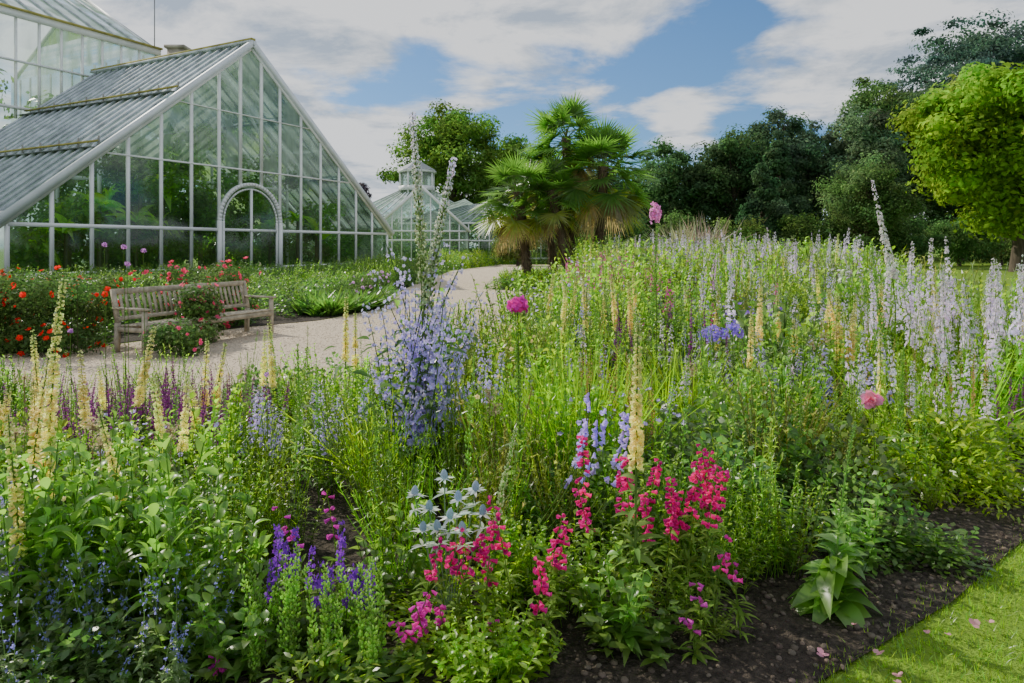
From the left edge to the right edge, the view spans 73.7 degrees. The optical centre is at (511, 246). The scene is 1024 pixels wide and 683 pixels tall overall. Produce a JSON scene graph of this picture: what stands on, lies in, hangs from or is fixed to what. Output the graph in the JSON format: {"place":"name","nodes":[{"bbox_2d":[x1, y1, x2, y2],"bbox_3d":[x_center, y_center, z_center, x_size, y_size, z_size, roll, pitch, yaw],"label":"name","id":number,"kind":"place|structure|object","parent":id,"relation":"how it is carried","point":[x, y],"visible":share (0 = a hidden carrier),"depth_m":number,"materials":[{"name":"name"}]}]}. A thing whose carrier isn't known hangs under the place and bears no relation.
{"place":"outdoors","nodes":[
{"label":"outdoors","id":0,"kind":"place"},
{"bbox_2d":[0,272,441,352],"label":"border soil","id":1,"kind":"structure","parent":0,"point":[279,319],"depth_m":14.91,"materials":[{"name":"brown soil"}]},
{"bbox_2d":[0,265,145,357],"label":"red rose bush","id":2,"kind":"object","parent":1,"relation":"on","point":[18,296],"visible":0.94,"depth_m":10.30,"materials":[{"name":"green plant"}]},
{"bbox_2d":[134,256,262,327],"bbox_3d":[-6.133,0.963,13.550,1.748,1.513,3.188,0,0,0],"label":"pink rose bush","id":3,"kind":"object","parent":1,"relation":"on","point":[173,277],"visible":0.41,"depth_m":13.15,"materials":[{"name":"green plant"}]},
{"bbox_2d":[0,257,415,336],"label":"mixed border","id":4,"kind":"object","parent":1,"relation":"on","point":[278,282],"visible":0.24,"depth_m":21.68,"materials":[{"name":"green plant"}]},
{"bbox_2d":[275,281,399,316],"bbox_3d":[-4.517,1.298,18.599,3.283,0.650,6.416,0,0,0],"label":"agapanthus border","id":5,"kind":"object","parent":1,"relation":"on","point":[324,303],"visible":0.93,"depth_m":16.66,"materials":[{"name":"green plant"}]},
{"bbox_2d":[331,270,395,294],"bbox_3d":[-4.288,1.224,20.018,1.165,0.986,4.329,0,0,0],"label":"lilac shrub rose","id":6,"kind":"object","parent":1,"relation":"on","point":[361,283],"visible":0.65,"depth_m":19.39,"materials":[{"name":"green plant"}]},
{"bbox_2d":[296,251,447,289],"bbox_3d":[-6.085,0.992,32.940,4.319,1.521,22.699,0,0,0],"label":"mixed border","id":7,"kind":"object","parent":1,"relation":"on","point":[377,266],"visible":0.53,"depth_m":27.89,"materials":[{"name":"green plant"}]},
{"bbox_2d":[0,265,561,421],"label":"gravel path","id":8,"kind":"structure","parent":0,"point":[464,287],"depth_m":11.07,"materials":[{"name":"beige gravel"}]},
{"bbox_2d":[139,316,221,357],"bbox_3d":[-4.976,1.381,10.236,0.955,0.716,1.118,0,0,15],"label":"pink rose bush","id":9,"kind":"object","parent":8,"relation":"on","point":[169,334],"visible":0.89,"depth_m":10.01,"materials":[{"name":"green plant"}]},
{"bbox_2d":[110,280,275,354],"bbox_3d":[-5.300,1.130,11.634,0.772,0.972,2.830,0,0,21],"label":"garden bench","id":10,"kind":"object","parent":8,"relation":"on","point":[247,313],"visible":0.8,"depth_m":11.21,"materials":[{"name":"brown wood"}]},
{"bbox_2d":[172,280,226,346],"bbox_3d":[-5.216,1.146,11.405,0.846,1.178,1.302,0,0,-26],"label":"pink rose bush","id":11,"kind":"object","parent":8,"relation":"on","point":[199,304],"visible":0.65,"depth_m":11.19,"materials":[{"name":"green plant"}]},
{"bbox_2d":[0,370,1023,682],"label":"flower bed soil","id":12,"kind":"structure","parent":0,"point":[744,658],"depth_m":3.00,"materials":[{"name":"brown soil"}]},
{"bbox_2d":[0,414,29,641],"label":"yellow foxglove","id":13,"kind":"object","parent":12,"relation":"on","point":[17,521],"visible":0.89,"depth_m":2.75,"materials":[{"name":"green plant"}]},
{"bbox_2d":[21,344,53,541],"bbox_3d":[-2.308,1.045,3.285,0.183,1.151,0.206,0,0,0],"label":"yellow foxglove","id":14,"kind":"object","parent":12,"relation":"on","point":[34,456],"visible":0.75,"depth_m":3.29,"materials":[{"name":"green plant"}]},
{"bbox_2d":[14,278,67,559],"bbox_3d":[-2.067,0.878,2.965,0.204,1.486,0.272,0,0,-42],"label":"yellow foxglove","id":15,"kind":"object","parent":12,"relation":"on","point":[49,417],"visible":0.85,"depth_m":2.95,"materials":[{"name":"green plant"}]},
{"bbox_2d":[96,406,133,549],"bbox_3d":[-1.798,1.170,3.097,0.243,0.901,0.208,0,0,0],"label":"yellow foxglove","id":16,"kind":"object","parent":12,"relation":"on","point":[110,458],"visible":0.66,"depth_m":3.10,"materials":[{"name":"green plant"}]},
{"bbox_2d":[0,526,239,682],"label":"catmint","id":17,"kind":"object","parent":12,"relation":"on","point":[173,673],"visible":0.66,"depth_m":2.49,"materials":[{"name":"green plant"}]},
{"bbox_2d":[0,409,271,661],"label":"phlox bush","id":18,"kind":"object","parent":12,"relation":"on","point":[163,493],"visible":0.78,"depth_m":2.85,"materials":[{"name":"green plant"}]},
{"bbox_2d":[283,343,320,521],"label":"foxglove seed spire","id":19,"kind":"structure","parent":12,"relation":"on","point":[304,459],"depth_m":4.01,"materials":[{"name":"green plant"}]},
{"bbox_2d":[272,491,351,607],"bbox_3d":[-0.851,1.336,2.967,0.349,0.592,0.192,0,0,0],"label":"salvia","id":20,"kind":"object","parent":12,"relation":"on","point":[328,537],"visible":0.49,"depth_m":2.93,"materials":[{"name":"purple plant"}]},
{"bbox_2d":[237,538,389,682],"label":"green salvia spires","id":21,"kind":"object","parent":12,"relation":"on","point":[291,600],"visible":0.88,"depth_m":2.56,"materials":[{"name":"green plant"}]},
{"bbox_2d":[264,520,380,669],"bbox_3d":[-0.762,1.367,2.752,0.519,0.527,0.378,0,0,0],"label":"purple salvia","id":22,"kind":"object","parent":12,"relation":"on","point":[285,548],"visible":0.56,"depth_m":2.70,"materials":[{"name":"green plant"}]},
{"bbox_2d":[303,111,483,504],"bbox_3d":[-0.765,0.374,4.396,1.157,2.527,1.030,0,0,0],"label":"blue delphinium","id":23,"kind":"object","parent":12,"relation":"on","point":[420,377],"visible":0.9,"depth_m":4.46,"materials":[{"name":"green plant"}]},
{"bbox_2d":[394,590,453,673],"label":"crimson penstemon","id":24,"kind":"object","parent":12,"relation":"on","point":[420,625],"visible":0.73,"depth_m":2.60,"materials":[{"name":"pink plant"}]},
{"bbox_2d":[402,527,474,652],"bbox_3d":[-0.295,1.380,2.769,0.306,0.521,0.202,0,0,0],"label":"crimson penstemon","id":25,"kind":"object","parent":12,"relation":"on","point":[430,578],"visible":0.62,"depth_m":2.75,"materials":[{"name":"green plant"}]},
{"bbox_2d":[388,617,499,677],"bbox_3d":[-0.254,1.514,2.614,0.429,0.229,0.171,0,0,-21],"label":"crimson penstemon","id":26,"kind":"object","parent":12,"relation":"on","point":[427,665],"visible":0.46,"depth_m":2.57,"materials":[{"name":"pink plant"}]},
{"bbox_2d":[406,469,490,633],"bbox_3d":[-0.250,1.270,2.779,0.370,0.703,0.197,0,0,0],"label":"silver eryngium","id":27,"kind":"object","parent":12,"relation":"on","point":[450,515],"visible":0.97,"depth_m":2.79,"materials":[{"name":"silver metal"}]},
{"bbox_2d":[0,252,926,607],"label":"lavender larkspur","id":28,"kind":"object","parent":12,"relation":"on","point":[488,384],"visible":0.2,"depth_m":5.16,"materials":[{"name":"purple plant"}]},
{"bbox_2d":[444,520,506,643],"bbox_3d":[-0.155,1.350,2.759,0.320,0.541,0.209,0,0,-14],"label":"crimson penstemon","id":29,"kind":"object","parent":12,"relation":"on","point":[491,581],"visible":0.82,"depth_m":2.73,"materials":[{"name":"pink plant"}]},
{"bbox_2d":[0,237,973,641],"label":"aster foliage","id":30,"kind":"object","parent":12,"relation":"on","point":[756,519],"visible":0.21,"depth_m":4.43,"materials":[{"name":"green plant"}]},
{"bbox_2d":[0,255,995,682],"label":"geranium foliage","id":31,"kind":"object","parent":12,"relation":"on","point":[896,547],"visible":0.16,"depth_m":3.76,"materials":[{"name":"green plant"}]},
{"bbox_2d":[473,427,528,626],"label":"foxglove seed spire","id":32,"kind":"structure","parent":12,"relation":"on","point":[500,501],"depth_m":3.00,"materials":[{"name":"green plant"}]},
{"bbox_2d":[0,236,1009,612],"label":"penstemon foliage","id":33,"kind":"object","parent":12,"relation":"on","point":[604,546],"visible":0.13,"depth_m":4.83,"materials":[{"name":"green plant"}]},
{"bbox_2d":[0,256,1023,682],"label":"alchemilla foliage","id":34,"kind":"object","parent":12,"relation":"on","point":[986,470],"visible":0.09,"depth_m":4.34,"materials":[{"name":"green plant"}]},
{"bbox_2d":[0,234,1023,518],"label":"cream foxglove drift","id":35,"kind":"object","parent":12,"relation":"on","point":[140,388],"visible":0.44,"depth_m":5.28,"materials":[{"name":"beige plant"}]},
{"bbox_2d":[3,294,1023,482],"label":"plum salvia","id":36,"kind":"object","parent":12,"relation":"on","point":[166,404],"visible":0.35,"depth_m":5.36,"materials":[{"name":"purple plant"}]},
{"bbox_2d":[506,295,528,529],"bbox_3d":[0.029,0.936,3.595,0.121,1.368,0.125,0,0,0],"label":"allium","id":37,"kind":"object","parent":12,"relation":"on","point":[518,304],"visible":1,"depth_m":3.58,"materials":[{"name":"green plant"}]},
{"bbox_2d":[17,234,1020,562],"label":"green seed spires","id":38,"kind":"object","parent":12,"relation":"on","point":[471,396],"visible":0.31,"depth_m":4.29,"materials":[{"name":"green plant"}]},
{"bbox_2d":[499,310,539,541],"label":"foxglove seed spire","id":39,"kind":"structure","parent":12,"relation":"on","point":[518,392],"depth_m":3.60,"materials":[{"name":"green plant"}]},
{"bbox_2d":[61,253,981,501],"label":"border flowers","id":40,"kind":"object","parent":12,"relation":"on","point":[560,433],"visible":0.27,"depth_m":6.51,"materials":[{"name":"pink plant"}]},
{"bbox_2d":[23,237,1023,682],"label":"phlox foliage","id":41,"kind":"object","parent":12,"relation":"on","point":[485,659],"visible":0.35,"depth_m":4.13,"materials":[{"name":"green plant"}]},
{"bbox_2d":[486,494,572,653],"bbox_3d":[0.072,1.314,2.758,0.355,0.628,0.202,0,0,0],"label":"crimson penstemon","id":42,"kind":"object","parent":12,"relation":"on","point":[555,566],"visible":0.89,"depth_m":2.74,"materials":[{"name":"pink plant"}]},
{"bbox_2d":[87,236,978,682],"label":"foxglove foliage","id":43,"kind":"object","parent":12,"relation":"on","point":[231,652],"visible":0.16,"depth_m":2.75,"materials":[{"name":"green plant"}]},
{"bbox_2d":[519,555,564,672],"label":"crimson penstemon","id":44,"kind":"object","parent":12,"relation":"on","point":[540,605],"visible":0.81,"depth_m":2.64,"materials":[{"name":"pink plant"}]},
{"bbox_2d":[511,383,629,564],"bbox_3d":[0.225,1.144,3.303,0.670,0.957,0.229,0,0,0],"label":"campanula","id":45,"kind":"object","parent":12,"relation":"on","point":[584,432],"visible":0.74,"depth_m":3.32,"materials":[{"name":"blue plant"}]},
{"bbox_2d":[445,318,720,506],"bbox_3d":[0.445,1.016,4.520,1.697,1.217,1.741,0,0,-19],"label":"crocosmia clump","id":46,"kind":"object","parent":12,"relation":"on","point":[577,406],"visible":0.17,"depth_m":4.41,"materials":[{"name":"green plant"}]},
{"bbox_2d":[570,434,642,613],"bbox_3d":[0.417,1.230,2.993,0.355,0.781,0.268,0,0,0],"label":"crimson penstemon","id":47,"kind":"object","parent":12,"relation":"on","point":[622,480],"visible":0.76,"depth_m":2.99,"materials":[{"name":"pink plant"}]},
{"bbox_2d":[196,235,1021,590],"bbox_3d":[5.434,0.520,19.968,10.617,2.188,35.743,0,0,11],"label":"fennel","id":48,"kind":"object","parent":12,"relation":"on","point":[398,481],"visible":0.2,"depth_m":3.97,"materials":[{"name":"green plant"}]},
{"bbox_2d":[197,251,1023,489],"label":"dry seed spikes","id":49,"kind":"object","parent":12,"relation":"on","point":[630,398],"visible":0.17,"depth_m":5.01,"materials":[{"name":"beige plant"}]},
{"bbox_2d":[610,322,674,620],"bbox_3d":[0.532,0.964,2.815,0.262,1.312,0.268,0,0,0],"label":"yellow foxglove","id":50,"kind":"object","parent":12,"relation":"on","point":[636,444],"visible":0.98,"depth_m":2.80,"materials":[{"name":"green plant"}]},
{"bbox_2d":[280,239,1023,487],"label":"ornamental grass","id":51,"kind":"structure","parent":12,"relation":"on","point":[1016,417],"depth_m":5.39,"materials":[{"name":"green plant"}]},
{"bbox_2d":[627,453,703,617],"bbox_3d":[0.665,1.260,2.991,0.363,0.721,0.189,0,0,0],"label":"crimson penstemon","id":52,"kind":"object","parent":12,"relation":"on","point":[672,523],"visible":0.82,"depth_m":2.97,"materials":[{"name":"pink plant"}]},
{"bbox_2d":[565,248,777,329],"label":"flower spikes","id":53,"kind":"object","parent":12,"relation":"on","point":[667,288],"visible":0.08,"depth_m":11.63,"materials":[{"name":"green plant"}]},
{"bbox_2d":[651,464,724,615],"bbox_3d":[0.780,1.290,3.023,0.327,0.661,0.248,0,0,20],"label":"crimson penstemon","id":54,"kind":"object","parent":12,"relation":"on","point":[660,549],"visible":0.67,"depth_m":2.98,"materials":[{"name":"pink plant"}]},
{"bbox_2d":[401,236,983,566],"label":"seeding perennials","id":55,"kind":"object","parent":12,"relation":"on","point":[502,459],"visible":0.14,"depth_m":4.13,"materials":[{"name":"green plant"}]},
{"bbox_2d":[673,579,718,664],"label":"crimson penstemon","id":56,"kind":"object","parent":12,"relation":"on","point":[695,634],"visible":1,"depth_m":2.68,"materials":[{"name":"green plant"}]},
{"bbox_2d":[665,444,729,602],"bbox_3d":[0.857,1.258,3.087,0.266,0.725,0.296,0,0,40],"label":"crimson penstemon","id":57,"kind":"object","parent":12,"relation":"on","point":[705,486],"visible":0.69,"depth_m":3.07,"materials":[{"name":"pink plant"}]},
{"bbox_2d":[684,444,735,610],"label":"foxglove seed spire","id":58,"kind":"structure","parent":12,"relation":"on","point":[726,580],"depth_m":3.10,"materials":[{"name":"green plant"}]},
{"bbox_2d":[701,531,760,643],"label":"crimson penstemon","id":59,"kind":"object","parent":12,"relation":"on","point":[740,615],"visible":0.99,"depth_m":2.81,"materials":[{"name":"green plant"}]},
{"bbox_2d":[600,228,911,288],"bbox_3d":[7.058,0.372,23.918,8.358,2.482,24.253,0,0,8],"label":"lilac veronicastrum","id":60,"kind":"object","parent":12,"relation":"on","point":[791,257],"visible":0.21,"depth_m":17.64,"materials":[{"name":"purple plant"}]},
{"bbox_2d":[561,254,1023,478],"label":"pale larkspur","id":61,"kind":"object","parent":12,"relation":"on","point":[943,292],"visible":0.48,"depth_m":6.28,"materials":[{"name":"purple plant"}]},
{"bbox_2d":[565,235,1021,459],"bbox_3d":[6.288,0.541,21.260,8.346,2.146,33.440,0,0,7],"label":"artemisia","id":62,"kind":"object","parent":12,"relation":"on","point":[766,356],"visible":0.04,"depth_m":7.80,"materials":[{"name":"green plant"}]},
{"bbox_2d":[787,422,882,627],"bbox_3d":[1.417,1.238,3.003,0.431,0.938,0.422,0,0,0],"label":"foxglove rosette","id":63,"kind":"object","parent":12,"relation":"on","point":[826,590],"visible":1,"depth_m":2.98,"materials":[{"name":"green plant"}]},
{"bbox_2d":[871,180,903,362],"bbox_3d":[3.831,0.465,6.958,0.316,2.314,0.203,0,0,36],"label":"pale delphinium","id":64,"kind":"object","parent":12,"relation":"on","point":[892,271],"visible":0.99,"depth_m":6.96,"materials":[{"name":"white plant"}]},
{"bbox_2d":[878,347,918,507],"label":"foxglove seed spire","id":65,"kind":"structure","parent":12,"relation":"on","point":[896,445],"depth_m":4.22,"materials":[{"name":"green plant"}]},
{"bbox_2d":[0,248,1023,682],"bbox_3d":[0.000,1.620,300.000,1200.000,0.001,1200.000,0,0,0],"label":"lawn ground","id":66,"kind":"structure","parent":0,"point":[1016,600],"depth_m":2.84,"materials":[{"name":"green plant"}]},
{"bbox_2d":[0,0,160,262],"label":"frame","id":67,"kind":"object","parent":66,"relation":"on","point":[53,24],"visible":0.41,"depth_m":41.60,"materials":[{"name":"white paint"}]},
{"bbox_2d":[0,0,154,262],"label":"glass","id":68,"kind":"object","parent":67,"relation":"attached to","point":[50,51],"visible":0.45,"depth_m":51.10,"materials":[{"name":"clear glass"}]},
{"bbox_2d":[0,0,190,53],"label":"roof bars","id":69,"kind":"object","parent":67,"relation":"attached to","point":[172,48],"visible":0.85,"depth_m":45.12,"materials":[{"name":"white metal"}]},
{"bbox_2d":[10,123,361,273],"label":"conservatory plants","id":70,"kind":"object","parent":66,"relation":"on","point":[29,245],"visible":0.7,"depth_m":35.47,"materials":[{"name":"green plant"}]},
{"bbox_2d":[0,37,394,278],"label":"victorian greenhouse","id":71,"kind":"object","parent":66,"relation":"on","point":[240,94],"visible":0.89,"depth_m":37.10,"materials":[{"name":"clear glass"}]},
{"bbox_2d":[381,185,470,260],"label":"gabled glasshouse","id":72,"kind":"structure","parent":66,"relation":"on","point":[398,210],"depth_m":61.03,"materials":[{"name":"white paint"}]},
{"bbox_2d":[373,161,484,256],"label":"lantern glasshouse","id":73,"kind":"structure","parent":66,"relation":"on","point":[428,172],"depth_m":74.35,"materials":[{"name":"white paint"}]},
{"bbox_2d":[376,98,512,250],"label":"oak tree","id":74,"kind":"object","parent":66,"relation":"on","point":[455,131],"visible":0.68,"depth_m":81.78,"materials":[{"name":"green plant"}]},
{"bbox_2d":[396,199,582,261],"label":"long glasshouse","id":75,"kind":"structure","parent":66,"relation":"on","point":[463,203],"depth_m":67.72,"materials":[{"name":"white paint"}]},
{"bbox_2d":[468,132,536,237],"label":"oak tree","id":76,"kind":"object","parent":66,"relation":"on","point":[506,146],"visible":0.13,"depth_m":88.07,"materials":[{"name":"green plant"}]},
{"bbox_2d":[490,215,540,265],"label":"shrub","id":77,"kind":"object","parent":66,"relation":"on","point":[510,255],"visible":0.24,"depth_m":57.30,"materials":[{"name":"green plant"}]},
{"bbox_2d":[579,220,651,245],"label":"shrub","id":78,"kind":"object","parent":66,"relation":"on","point":[626,236],"visible":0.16,"depth_m":54.24,"materials":[{"name":"green plant"}]},
{"bbox_2d":[427,248,920,269],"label":"border","id":79,"kind":"object","parent":66,"relation":"on","point":[454,259],"visible":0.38,"depth_m":55.05,"materials":[{"name":"green plant"}]},
{"bbox_2d":[634,135,726,239],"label":"holm oak tree","id":80,"kind":"object","parent":66,"relation":"on","point":[672,176],"visible":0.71,"depth_m":78.96,"materials":[{"name":"green plant"}]},
{"bbox_2d":[651,209,713,242],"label":"shrub","id":81,"kind":"object","parent":66,"relation":"on","point":[673,223],"visible":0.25,"depth_m":56.97,"materials":[{"name":"green plant"}]},
{"bbox_2d":[670,123,772,233],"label":"holm oak tree","id":82,"kind":"object","parent":66,"relation":"on","point":[738,153],"visible":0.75,"depth_m":77.53,"materials":[{"name":"green plant"}]},
{"bbox_2d":[712,214,783,252],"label":"shrub","id":83,"kind":"object","parent":66,"relation":"on","point":[757,229],"visible":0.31,"depth_m":55.84,"materials":[{"name":"green plant"}]},
{"bbox_2d":[734,162,801,247],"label":"yew tree","id":84,"kind":"object","parent":66,"relation":"on","point":[771,210],"visible":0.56,"depth_m":59.08,"materials":[{"name":"green plant"}]},
{"bbox_2d":[745,140,809,242],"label":"yew tree","id":85,"kind":"object","parent":66,"relation":"on","point":[775,161],"visible":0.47,"depth_m":71.25,"materials":[{"name":"green plant"}]},
{"bbox_2d":[736,105,828,220],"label":"larch tree","id":86,"kind":"object","parent":66,"relation":"on","point":[774,133],"visible":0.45,"depth_m":80.07,"materials":[{"name":"green plant"}]},
{"bbox_2d":[774,209,834,250],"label":"shrub","id":87,"kind":"object","parent":66,"relation":"on","point":[800,228],"visible":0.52,"depth_m":56.66,"materials":[{"name":"green plant"}]},
{"bbox_2d":[785,112,837,225],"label":"larch tree","id":88,"kind":"object","parent":66,"relation":"on","point":[812,126],"visible":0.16,"depth_m":82.01,"materials":[{"name":"green plant"}]},
{"bbox_2d":[809,150,930,258],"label":"round holly tree","id":89,"kind":"object","parent":66,"relation":"on","point":[894,210],"visible":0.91,"depth_m":53.64,"materials":[{"name":"green plant"}]},
{"bbox_2d":[809,100,932,251],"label":"pine tree","id":90,"kind":"object","parent":66,"relation":"on","point":[863,138],"visible":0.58,"depth_m":77.42,"materials":[{"name":"green plant"}]},
{"bbox_2d":[837,76,944,221],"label":"holm oak tree","id":91,"kind":"object","parent":66,"relation":"on","point":[868,98],"visible":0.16,"depth_m":82.13,"materials":[{"name":"green plant"}]},
{"bbox_2d":[870,213,954,264],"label":"shrub","id":92,"kind":"object","parent":66,"relation":"on","point":[921,245],"visible":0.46,"depth_m":55.46,"materials":[{"name":"green plant"}]},
{"bbox_2d":[889,68,986,260],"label":"pine tree","id":93,"kind":"object","parent":66,"relation":"on","point":[951,208],"visible":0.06,"depth_m":77.32,"materials":[{"name":"green plant"}]},
{"bbox_2d":[874,8,1023,258],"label":"cedar of lebanon tree","id":94,"kind":"object","parent":66,"relation":"on","point":[984,48],"visible":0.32,"depth_m":85.19,"materials":[{"name":"green plant"}]},
{"bbox_2d":[886,61,1023,271],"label":"catalpa tree","id":95,"kind":"object","parent":66,"relation":"on","point":[976,153],"visible":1,"depth_m":42.06,"materials":[{"name":"green plant"}]},
{"bbox_2d":[917,214,1005,265],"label":"shrub","id":96,"kind":"object","parent":66,"relation":"on","point":[963,245],"visible":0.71,"depth_m":56.75,"materials":[{"name":"green plant"}]},
{"bbox_2d":[0,0,1023,247],"label":"sky","id":97,"kind":"structure","parent":0,"point":[685,71],"materials":[{"name":"blue"}]},
{"bbox_2d":[796,528,1023,682],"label":"lawn grass","id":98,"kind":"structure","parent":0,"point":[973,607],"depth_m":2.78,"materials":[{"name":"green plant"}]},
{"label":"island bed soil","id":99,"kind":"structure","parent":0,"visible":0},
{"bbox_2d":[468,151,563,273],"bbox_3d":[0.200,-1.120,28.033,4.027,5.808,4.068,0,0,-28],"label":"chusan palm","id":100,"kind":"object","parent":99,"relation":"on","point":[514,226],"visible":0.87,"depth_m":27.40,"materials":[{"name":"green plant"}]},
{"bbox_2d":[485,264,566,290],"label":"island bed plants","id":101,"kind":"object","parent":99,"relation":"on","point":[504,279],"visible":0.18,"depth_m":26.12,"materials":[{"name":"green plant"}]},
{"bbox_2d":[497,138,561,270],"bbox_3d":[1.032,-1.648,29.909,3.432,6.703,3.542,0,0,0],"label":"chusan palm","id":102,"kind":"object","parent":99,"relation":"on","point":[551,251],"visible":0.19,"depth_m":29.84,"materials":[{"name":"green plant"}]},
{"bbox_2d":[506,149,589,268],"bbox_3d":[1.594,-1.076,27.644,3.346,5.644,3.203,0,0,32],"label":"chusan palm","id":103,"kind":"object","parent":99,"relation":"on","point":[559,215],"visible":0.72,"depth_m":27.25,"materials":[{"name":"green plant"}]},
{"bbox_2d":[519,89,602,267],"bbox_3d":[2.243,-2.571,29.040,4.588,8.387,4.414,0,0,-28],"label":"chusan palm","id":104,"kind":"object","parent":99,"relation":"on","point":[548,124],"visible":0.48,"depth_m":28.64,"materials":[{"name":"green plant"}]},
{"bbox_2d":[544,117,661,255],"bbox_3d":[3.729,-1.828,27.890,5.010,7.105,5.093,0,0,0],"label":"chusan palm","id":105,"kind":"object","parent":99,"relation":"on","point":[612,206],"visible":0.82,"depth_m":27.41,"materials":[{"name":"green plant"}]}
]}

